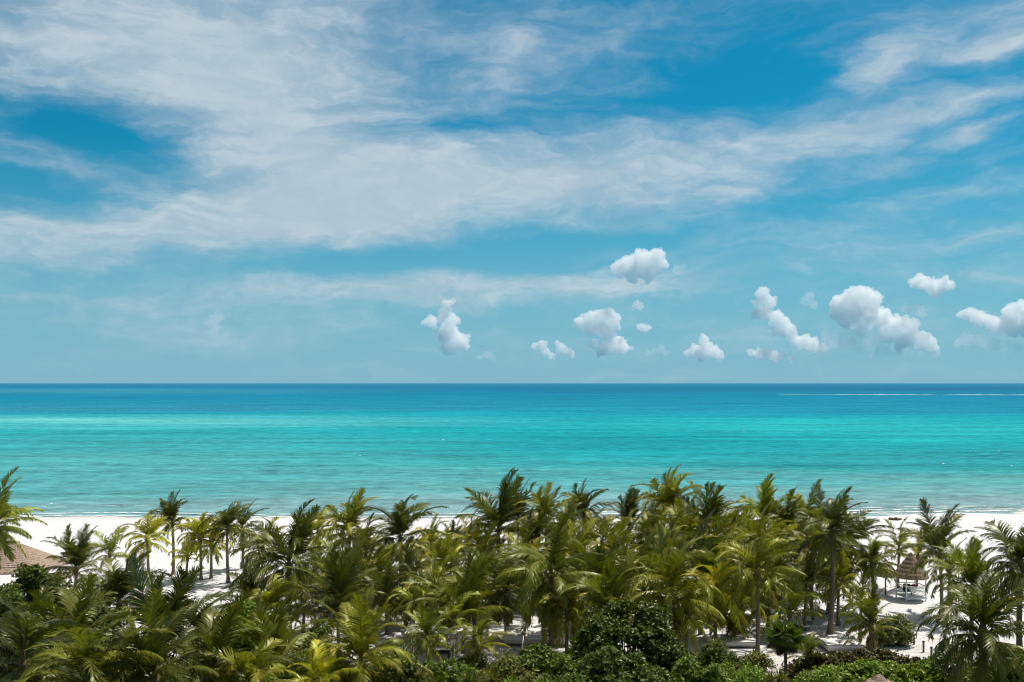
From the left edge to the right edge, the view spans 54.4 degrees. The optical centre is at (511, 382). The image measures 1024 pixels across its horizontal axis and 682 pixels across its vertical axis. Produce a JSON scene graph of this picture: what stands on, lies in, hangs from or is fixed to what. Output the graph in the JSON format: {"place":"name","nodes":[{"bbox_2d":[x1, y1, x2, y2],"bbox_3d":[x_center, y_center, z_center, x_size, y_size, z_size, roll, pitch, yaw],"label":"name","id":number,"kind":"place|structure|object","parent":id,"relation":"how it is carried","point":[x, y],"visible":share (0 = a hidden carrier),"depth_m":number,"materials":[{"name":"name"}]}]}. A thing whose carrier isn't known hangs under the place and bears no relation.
{"place":"outdoors","nodes":[
{"label":"outdoors","id":0,"kind":"place"},
{"bbox_2d":[0,383,1023,517],"bbox_3d":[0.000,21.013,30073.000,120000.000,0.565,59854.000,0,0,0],"label":"sea","id":1,"kind":"structure","parent":0,"point":[277,449],"depth_m":351.01,"materials":[{"name":"liquid"}]},
{"bbox_2d":[20,503,1023,517],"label":"shore foam","id":2,"kind":"object","parent":1,"relation":"on","point":[531,514],"visible":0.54,"depth_m":161.54,"materials":[{"name":"white"}]},
{"bbox_2d":[0,511,1023,681],"bbox_3d":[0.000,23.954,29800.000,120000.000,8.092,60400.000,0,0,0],"label":"sand","id":3,"kind":"structure","parent":0,"point":[39,531],"depth_m":106.08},
{"bbox_2d":[0,466,47,568],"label":"palm tree","id":4,"kind":"object","parent":3,"relation":"on","point":[7,511],"visible":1,"depth_m":75.22,"materials":[{"name":"green plant"}]},
{"bbox_2d":[0,581,51,677],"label":"shrub","id":5,"kind":"object","parent":3,"relation":"on","point":[10,595],"visible":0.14,"depth_m":61.59,"materials":[{"name":"green plant"}]},
{"bbox_2d":[0,540,66,584],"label":"thatched shelter","id":6,"kind":"object","parent":3,"relation":"on","point":[33,555],"visible":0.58,"depth_m":84.70,"materials":[{"name":"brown wood"}]},
{"bbox_2d":[0,563,85,650],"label":"shrub","id":7,"kind":"object","parent":3,"relation":"on","point":[33,577],"visible":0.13,"depth_m":69.55,"materials":[{"name":"green plant"}]},
{"bbox_2d":[0,583,110,681],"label":"palm tree","id":8,"kind":"object","parent":3,"relation":"on","point":[21,637],"visible":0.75,"depth_m":46.63,"materials":[{"name":"green plant"}]},
{"bbox_2d":[0,572,138,681],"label":"palm tree","id":9,"kind":"object","parent":3,"relation":"on","point":[83,609],"visible":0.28,"depth_m":54.90,"materials":[{"name":"green plant"}]},
{"bbox_2d":[40,523,112,598],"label":"palm tree","id":10,"kind":"object","parent":3,"relation":"on","point":[77,555],"visible":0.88,"depth_m":79.76,"materials":[{"name":"green plant"}]},
{"bbox_2d":[11,616,177,681],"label":"palm tree","id":11,"kind":"object","parent":3,"relation":"on","point":[83,662],"visible":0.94,"depth_m":43.50,"materials":[{"name":"green plant"}]},
{"bbox_2d":[85,525,137,571],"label":"palm tree","id":12,"kind":"object","parent":3,"relation":"on","point":[110,543],"visible":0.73,"depth_m":94.88,"materials":[{"name":"green plant"}]},
{"bbox_2d":[73,543,171,629],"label":"palm tree","id":13,"kind":"object","parent":3,"relation":"on","point":[116,578],"visible":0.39,"depth_m":65.52,"materials":[{"name":"green plant"}]},
{"bbox_2d":[119,510,174,583],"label":"palm tree","id":14,"kind":"object","parent":3,"relation":"on","point":[147,530],"visible":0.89,"depth_m":97.78,"materials":[{"name":"green plant"}]},
{"bbox_2d":[85,585,230,681],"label":"palm tree","id":15,"kind":"object","parent":3,"relation":"on","point":[143,642],"visible":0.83,"depth_m":44.49,"materials":[{"name":"green plant"}]},
{"bbox_2d":[89,550,241,681],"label":"palm tree","id":16,"kind":"object","parent":3,"relation":"on","point":[185,578],"visible":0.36,"depth_m":50.25,"materials":[{"name":"green plant"}]},
{"bbox_2d":[150,490,191,574],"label":"palm tree","id":17,"kind":"object","parent":3,"relation":"on","point":[170,510],"visible":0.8,"depth_m":103.74,"materials":[{"name":"green plant"}]},
{"bbox_2d":[171,510,218,579],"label":"palm tree","id":18,"kind":"object","parent":3,"relation":"on","point":[194,524],"visible":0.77,"depth_m":100.59,"materials":[{"name":"green plant"}]},
{"bbox_2d":[166,590,243,681],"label":"palm tree","id":19,"kind":"object","parent":3,"relation":"on","point":[192,622],"visible":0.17,"depth_m":57.72,"materials":[{"name":"green plant"}]},
{"bbox_2d":[151,587,295,681],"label":"palm tree","id":20,"kind":"object","parent":3,"relation":"on","point":[210,638],"visible":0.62,"depth_m":47.92,"materials":[{"name":"green plant"}]},
{"bbox_2d":[197,501,254,582],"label":"palm tree","id":21,"kind":"object","parent":3,"relation":"on","point":[226,519],"visible":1,"depth_m":98.74,"materials":[{"name":"green plant"}]},
{"bbox_2d":[223,500,269,568],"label":"palm tree","id":22,"kind":"object","parent":3,"relation":"on","point":[246,516],"visible":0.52,"depth_m":106.84,"materials":[{"name":"green plant"}]},
{"bbox_2d":[192,623,303,681],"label":"palm tree","id":23,"kind":"object","parent":3,"relation":"on","point":[256,672],"visible":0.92,"depth_m":46.58,"materials":[{"name":"green plant"}]},
{"bbox_2d":[215,556,281,619],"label":"palm tree","id":24,"kind":"object","parent":3,"relation":"on","point":[249,584],"visible":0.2,"depth_m":79.57,"materials":[{"name":"green plant"}]},
{"bbox_2d":[214,582,327,677],"bbox_3d":[-14.129,15.750,57.974,6.901,8.664,6.748,0,0,-26],"label":"palm tree","id":25,"kind":"object","parent":3,"relation":"on","point":[262,621],"visible":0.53,"depth_m":57.62,"materials":[{"name":"green plant"}]},
{"bbox_2d":[240,561,308,640],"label":"palm tree","id":26,"kind":"object","parent":3,"relation":"on","point":[271,598],"visible":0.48,"depth_m":70.05,"materials":[{"name":"green plant"}]},
{"bbox_2d":[229,498,330,636],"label":"palm tree","id":27,"kind":"object","parent":3,"relation":"on","point":[297,543],"visible":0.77,"depth_m":77.26,"materials":[{"name":"green plant"}]},
{"bbox_2d":[281,616,346,678],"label":"shrub","id":28,"kind":"object","parent":3,"relation":"on","point":[317,629],"visible":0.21,"depth_m":65.82,"materials":[{"name":"green plant"}]},
{"bbox_2d":[288,639,361,681],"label":"palm tree","id":29,"kind":"object","parent":3,"relation":"on","point":[318,669],"visible":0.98,"depth_m":50.14,"materials":[{"name":"green plant"}]},
{"bbox_2d":[275,537,386,652],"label":"palm tree","id":30,"kind":"object","parent":3,"relation":"on","point":[340,581],"visible":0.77,"depth_m":71.60,"materials":[{"name":"green plant"}]},
{"bbox_2d":[311,487,382,552],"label":"palm tree","id":31,"kind":"object","parent":3,"relation":"on","point":[349,520],"visible":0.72,"depth_m":96.42,"materials":[{"name":"green plant"}]},
{"bbox_2d":[296,584,433,681],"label":"palm tree","id":32,"kind":"object","parent":3,"relation":"on","point":[360,646],"visible":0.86,"depth_m":56.59,"materials":[{"name":"green plant"}]},
{"bbox_2d":[350,542,402,622],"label":"palm tree","id":33,"kind":"object","parent":3,"relation":"on","point":[381,558],"visible":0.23,"depth_m":83.61,"materials":[{"name":"green plant"}]},
{"bbox_2d":[350,555,413,634],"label":"palm tree","id":34,"kind":"object","parent":3,"relation":"on","point":[386,584],"visible":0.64,"depth_m":78.69,"materials":[{"name":"green plant"}]},
{"bbox_2d":[369,655,429,681],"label":"shrub","id":35,"kind":"object","parent":3,"relation":"on","point":[390,673],"visible":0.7,"depth_m":56.75,"materials":[{"name":"green plant"}]},
{"bbox_2d":[352,494,447,584],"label":"palm tree","id":36,"kind":"object","parent":3,"relation":"on","point":[401,517],"visible":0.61,"depth_m":91.47,"materials":[{"name":"green plant"}]},
{"bbox_2d":[363,534,440,627],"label":"palm tree","id":37,"kind":"object","parent":3,"relation":"on","point":[409,552],"visible":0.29,"depth_m":81.91,"materials":[{"name":"green plant"}]},
{"bbox_2d":[385,570,443,649],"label":"palm tree","id":38,"kind":"object","parent":3,"relation":"on","point":[407,595],"visible":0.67,"depth_m":73.89,"materials":[{"name":"green plant"}]},
{"bbox_2d":[395,546,467,624],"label":"palm tree","id":39,"kind":"object","parent":3,"relation":"on","point":[435,568],"visible":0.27,"depth_m":78.95,"materials":[{"name":"green plant"}]},
{"bbox_2d":[402,600,462,662],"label":"palm tree","id":40,"kind":"object","parent":3,"relation":"on","point":[426,625],"visible":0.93,"depth_m":65.68,"materials":[{"name":"green plant"}]},
{"bbox_2d":[405,533,479,608],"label":"palm tree","id":41,"kind":"object","parent":3,"relation":"on","point":[443,554],"visible":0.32,"depth_m":87.41,"materials":[{"name":"green plant"}]},
{"bbox_2d":[422,656,475,681],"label":"shrub","id":42,"kind":"object","parent":3,"relation":"on","point":[456,673],"visible":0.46,"depth_m":59.29,"materials":[{"name":"green plant"}]},
{"bbox_2d":[426,584,480,660],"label":"palm tree","id":43,"kind":"object","parent":3,"relation":"on","point":[453,618],"visible":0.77,"depth_m":70.79,"materials":[{"name":"green plant"}]},
{"bbox_2d":[400,543,513,653],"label":"palm tree","id":44,"kind":"object","parent":3,"relation":"on","point":[475,581],"visible":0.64,"depth_m":73.54,"materials":[{"name":"green plant"}]},
{"bbox_2d":[426,548,516,641],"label":"palm tree","id":45,"kind":"object","parent":3,"relation":"on","point":[487,595],"visible":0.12,"depth_m":76.90,"materials":[{"name":"green plant"}]},
{"bbox_2d":[445,513,515,573],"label":"palm tree","id":46,"kind":"object","parent":3,"relation":"on","point":[477,538],"visible":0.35,"depth_m":92.87,"materials":[{"name":"green plant"}]},
{"bbox_2d":[449,598,514,668],"bbox_3d":[-2.062,17.160,65.092,3.998,5.844,3.951,0,0,-34],"label":"palm tree","id":47,"kind":"object","parent":3,"relation":"on","point":[479,634],"visible":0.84,"depth_m":64.82,"materials":[{"name":"green plant"}]},
{"bbox_2d":[445,521,530,621],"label":"palm tree","id":48,"kind":"object","parent":3,"relation":"on","point":[457,562],"visible":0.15,"depth_m":83.34,"materials":[{"name":"green plant"}]},
{"bbox_2d":[453,467,538,589],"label":"palm tree","id":49,"kind":"object","parent":3,"relation":"on","point":[506,503],"visible":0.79,"depth_m":94.73,"materials":[{"name":"green plant"}]},
{"bbox_2d":[460,651,539,681],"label":"shrub","id":50,"kind":"object","parent":3,"relation":"on","point":[508,668],"visible":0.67,"depth_m":58.06,"materials":[{"name":"green plant"}]},
{"bbox_2d":[476,553,537,630],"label":"palm tree","id":51,"kind":"object","parent":3,"relation":"on","point":[507,601],"visible":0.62,"depth_m":77.49,"materials":[{"name":"green plant"}]},
{"bbox_2d":[489,643,563,681],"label":"shrub","id":52,"kind":"object","parent":3,"relation":"on","point":[537,662],"visible":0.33,"depth_m":60.73,"materials":[{"name":"green plant"}]},
{"bbox_2d":[493,516,563,606],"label":"palm tree","id":53,"kind":"object","parent":3,"relation":"on","point":[526,544],"visible":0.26,"depth_m":87.18,"materials":[{"name":"green plant"}]},
{"bbox_2d":[498,506,562,579],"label":"palm tree","id":54,"kind":"object","parent":3,"relation":"on","point":[535,523],"visible":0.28,"depth_m":94.77,"materials":[{"name":"green plant"}]},
{"bbox_2d":[512,481,577,578],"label":"palm tree","id":55,"kind":"object","parent":3,"relation":"on","point":[544,501],"visible":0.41,"depth_m":99.42,"materials":[{"name":"green plant"}]},
{"bbox_2d":[490,513,604,647],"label":"palm tree","id":56,"kind":"object","parent":3,"relation":"on","point":[555,561],"visible":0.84,"depth_m":74.21,"materials":[{"name":"green plant"}]},
{"bbox_2d":[529,573,592,656],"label":"palm tree","id":57,"kind":"object","parent":3,"relation":"on","point":[564,629],"visible":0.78,"depth_m":72.53,"materials":[{"name":"green plant"}]},
{"bbox_2d":[529,493,602,571],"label":"palm tree","id":58,"kind":"object","parent":3,"relation":"on","point":[569,508],"visible":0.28,"depth_m":93.55,"materials":[{"name":"green plant"}]},
{"bbox_2d":[540,652,593,681],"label":"shrub","id":59,"kind":"object","parent":3,"relation":"on","point":[568,665],"visible":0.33,"depth_m":59.41,"materials":[{"name":"green plant"}]},
{"bbox_2d":[539,517,607,583],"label":"palm tree","id":60,"kind":"object","parent":3,"relation":"on","point":[580,537],"visible":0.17,"depth_m":89.31,"materials":[{"name":"green plant"}]},
{"bbox_2d":[554,478,613,530],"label":"palm tree","id":61,"kind":"object","parent":3,"relation":"on","point":[585,499],"visible":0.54,"depth_m":103.47,"materials":[{"name":"green plant"}]},
{"bbox_2d":[561,534,636,612],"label":"palm tree","id":62,"kind":"object","parent":3,"relation":"on","point":[599,564],"visible":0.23,"depth_m":81.79,"materials":[{"name":"green plant"}]},
{"bbox_2d":[553,546,652,638],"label":"palm tree","id":63,"kind":"object","parent":3,"relation":"on","point":[609,591],"visible":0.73,"depth_m":71.58,"materials":[{"name":"green plant"}]},
{"bbox_2d":[580,509,655,580],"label":"palm tree","id":64,"kind":"object","parent":3,"relation":"on","point":[620,531],"visible":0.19,"depth_m":85.39,"materials":[{"name":"green plant"}]},
{"bbox_2d":[575,643,670,681],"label":"shrub","id":65,"kind":"object","parent":3,"relation":"on","point":[608,663],"visible":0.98,"depth_m":55.43,"materials":[{"name":"green plant"}]},
{"bbox_2d":[594,487,652,538],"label":"palm tree","id":66,"kind":"object","parent":3,"relation":"on","point":[629,500],"visible":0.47,"depth_m":99.38,"materials":[{"name":"green plant"}]},
{"bbox_2d":[564,598,697,681],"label":"shrub","id":67,"kind":"object","parent":3,"relation":"on","point":[645,623],"visible":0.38,"depth_m":61.18,"materials":[{"name":"green plant"}]},
{"bbox_2d":[598,530,675,597],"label":"palm tree","id":68,"kind":"object","parent":3,"relation":"on","point":[643,552],"visible":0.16,"depth_m":81.76,"materials":[{"name":"green plant"}]},
{"bbox_2d":[624,494,676,599],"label":"palm tree","id":69,"kind":"object","parent":3,"relation":"on","point":[652,521],"visible":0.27,"depth_m":91.99,"materials":[{"name":"green plant"}]},
{"bbox_2d":[628,463,704,526],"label":"palm tree","id":70,"kind":"object","parent":3,"relation":"on","point":[669,488],"visible":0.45,"depth_m":99.23,"materials":[{"name":"green plant"}]},
{"bbox_2d":[618,520,726,653],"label":"palm tree","id":71,"kind":"object","parent":3,"relation":"on","point":[668,577],"visible":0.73,"depth_m":69.30,"materials":[{"name":"green plant"}]},
{"bbox_2d":[635,510,709,582],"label":"palm tree","id":72,"kind":"object","parent":3,"relation":"on","point":[671,532],"visible":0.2,"depth_m":84.71,"materials":[{"name":"green plant"}]},
{"bbox_2d":[640,493,723,610],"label":"palm tree","id":73,"kind":"object","parent":3,"relation":"on","point":[683,519],"visible":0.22,"depth_m":87.67,"materials":[{"name":"green plant"}]},
{"bbox_2d":[654,578,719,650],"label":"palm tree","id":74,"kind":"object","parent":3,"relation":"on","point":[699,596],"visible":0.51,"depth_m":69.50,"materials":[{"name":"green plant"}]},
{"bbox_2d":[666,655,731,681],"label":"shrub","id":75,"kind":"object","parent":3,"relation":"on","point":[686,669],"visible":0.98,"depth_m":56.34,"materials":[{"name":"green plant"}]},
{"bbox_2d":[647,508,755,634],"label":"palm tree","id":76,"kind":"object","parent":3,"relation":"on","point":[702,544],"visible":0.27,"depth_m":79.04,"materials":[{"name":"green plant"}]},
{"bbox_2d":[665,479,747,549],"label":"palm tree","id":77,"kind":"object","parent":3,"relation":"on","point":[715,500],"visible":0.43,"depth_m":94.55,"materials":[{"name":"green plant"}]},
{"bbox_2d":[691,638,740,681],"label":"shrub","id":78,"kind":"object","parent":3,"relation":"on","point":[713,654],"visible":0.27,"depth_m":60.44,"materials":[{"name":"green plant"}]},
{"bbox_2d":[680,528,765,638],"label":"palm tree","id":79,"kind":"object","parent":3,"relation":"on","point":[721,605],"visible":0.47,"depth_m":75.50,"materials":[{"name":"green plant"}]},
{"bbox_2d":[701,569,775,640],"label":"palm tree","id":80,"kind":"object","parent":3,"relation":"on","point":[735,629],"visible":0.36,"depth_m":76.16,"materials":[{"name":"green plant"}]},
{"bbox_2d":[718,658,767,681],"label":"shrub","id":81,"kind":"object","parent":3,"relation":"on","point":[755,674],"visible":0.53,"depth_m":57.80,"materials":[{"name":"green plant"}]},
{"bbox_2d":[732,647,777,681],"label":"shrub","id":82,"kind":"object","parent":3,"relation":"on","point":[755,658],"visible":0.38,"depth_m":59.29,"materials":[{"name":"green plant"}]},
{"bbox_2d":[724,498,790,598],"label":"palm tree","id":83,"kind":"object","parent":3,"relation":"on","point":[758,530],"visible":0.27,"depth_m":91.56,"materials":[{"name":"green plant"}]},
{"bbox_2d":[712,528,806,653],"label":"palm tree","id":84,"kind":"object","parent":3,"relation":"on","point":[760,560],"visible":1,"depth_m":72.67,"materials":[{"name":"green plant"}]},
{"bbox_2d":[723,473,798,540],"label":"palm tree","id":85,"kind":"object","parent":3,"relation":"on","point":[766,491],"visible":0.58,"depth_m":98.29,"materials":[{"name":"green plant"}]},
{"bbox_2d":[744,544,804,624],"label":"palm tree","id":86,"kind":"object","parent":3,"relation":"on","point":[768,611],"visible":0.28,"depth_m":79.67,"materials":[{"name":"green plant"}]},
{"bbox_2d":[763,619,806,681],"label":"fan palm","id":87,"kind":"object","parent":3,"relation":"on","point":[783,645],"visible":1,"depth_m":63.57,"materials":[{"name":"green plant"}]},
{"bbox_2d":[759,485,810,559],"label":"palm tree","id":88,"kind":"object","parent":3,"relation":"on","point":[786,517],"visible":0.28,"depth_m":98.40,"materials":[{"name":"green plant"}]},
{"bbox_2d":[755,574,825,637],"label":"palm tree","id":89,"kind":"object","parent":3,"relation":"on","point":[795,589],"visible":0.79,"depth_m":76.83,"materials":[{"name":"green plant"}]},
{"bbox_2d":[770,553,836,630],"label":"palm tree","id":90,"kind":"object","parent":3,"relation":"on","point":[809,572],"visible":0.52,"depth_m":79.62,"materials":[{"name":"green plant"}]},
{"bbox_2d":[775,507,854,619],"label":"palm tree","id":91,"kind":"object","parent":3,"relation":"on","point":[802,557],"visible":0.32,"depth_m":84.05,"materials":[{"name":"green plant"}]},
{"bbox_2d":[793,486,873,633],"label":"palm tree","id":92,"kind":"object","parent":3,"relation":"on","point":[834,523],"visible":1,"depth_m":78.62,"materials":[{"name":"green plant"}]},
{"bbox_2d":[808,549,862,625],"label":"palm tree","id":93,"kind":"object","parent":3,"relation":"on","point":[839,571],"visible":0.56,"depth_m":81.75,"materials":[{"name":"green plant"}]},
{"bbox_2d":[816,635,865,652],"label":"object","id":94,"kind":"object","parent":3,"relation":"on","point":[834,643],"visible":0.8,"depth_m":74.08,"materials":[{"name":"white"}]},
{"bbox_2d":[781,645,921,681],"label":"hedge","id":95,"kind":"object","parent":3,"relation":"on","point":[838,658],"visible":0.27,"depth_m":66.58,"materials":[{"name":"green plant"}]},
{"bbox_2d":[808,504,896,602],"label":"palm tree","id":96,"kind":"object","parent":3,"relation":"on","point":[862,530],"visible":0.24,"depth_m":86.36,"materials":[{"name":"green plant"}]},
{"bbox_2d":[797,657,932,681],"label":"shrub","id":97,"kind":"object","parent":3,"relation":"on","point":[860,670],"visible":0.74,"depth_m":60.31,"materials":[{"name":"green plant"}]},
{"bbox_2d":[838,583,903,651],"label":"palm tree","id":98,"kind":"object","parent":3,"relation":"on","point":[868,607],"visible":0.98,"depth_m":72.92,"materials":[{"name":"green plant"}]},
{"bbox_2d":[844,536,903,591],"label":"palm tree","id":99,"kind":"object","parent":3,"relation":"on","point":[874,548],"visible":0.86,"depth_m":83.56,"materials":[{"name":"green plant"}]},
{"bbox_2d":[873,613,916,648],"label":"shrub","id":100,"kind":"object","parent":3,"relation":"on","point":[899,638],"visible":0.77,"depth_m":75.31,"materials":[{"name":"green plant"}]},
{"bbox_2d":[892,552,928,601],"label":"cabana","id":101,"kind":"object","parent":3,"relation":"on","point":[907,564],"visible":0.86,"depth_m":91.32,"materials":[{"name":"white paint"}]},
{"bbox_2d":[898,655,954,681],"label":"shrub","id":102,"kind":"object","parent":3,"relation":"on","point":[926,665],"visible":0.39,"depth_m":61.51,"materials":[{"name":"green plant"}]},
{"bbox_2d":[894,496,976,614],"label":"palm tree","id":103,"kind":"object","parent":3,"relation":"on","point":[929,534],"visible":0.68,"depth_m":85.77,"materials":[{"name":"green plant"}]},
{"bbox_2d":[916,566,1023,681],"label":"palm tree","id":104,"kind":"object","parent":3,"relation":"on","point":[989,606],"visible":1,"depth_m":49.56,"materials":[{"name":"green plant"}]},
{"bbox_2d":[924,535,1020,660],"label":"palm tree","id":105,"kind":"object","parent":3,"relation":"on","point":[972,567],"visible":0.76,"depth_m":65.66,"materials":[{"name":"green plant"}]},
{"bbox_2d":[973,519,1023,649],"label":"palm tree","id":106,"kind":"object","parent":3,"relation":"on","point":[1013,550],"visible":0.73,"depth_m":65.94,"materials":[{"name":"green plant"}]},
{"bbox_2d":[0,0,1023,382],"label":"sky","id":107,"kind":"structure","parent":0,"point":[192,191],"materials":[{"name":"blue"}]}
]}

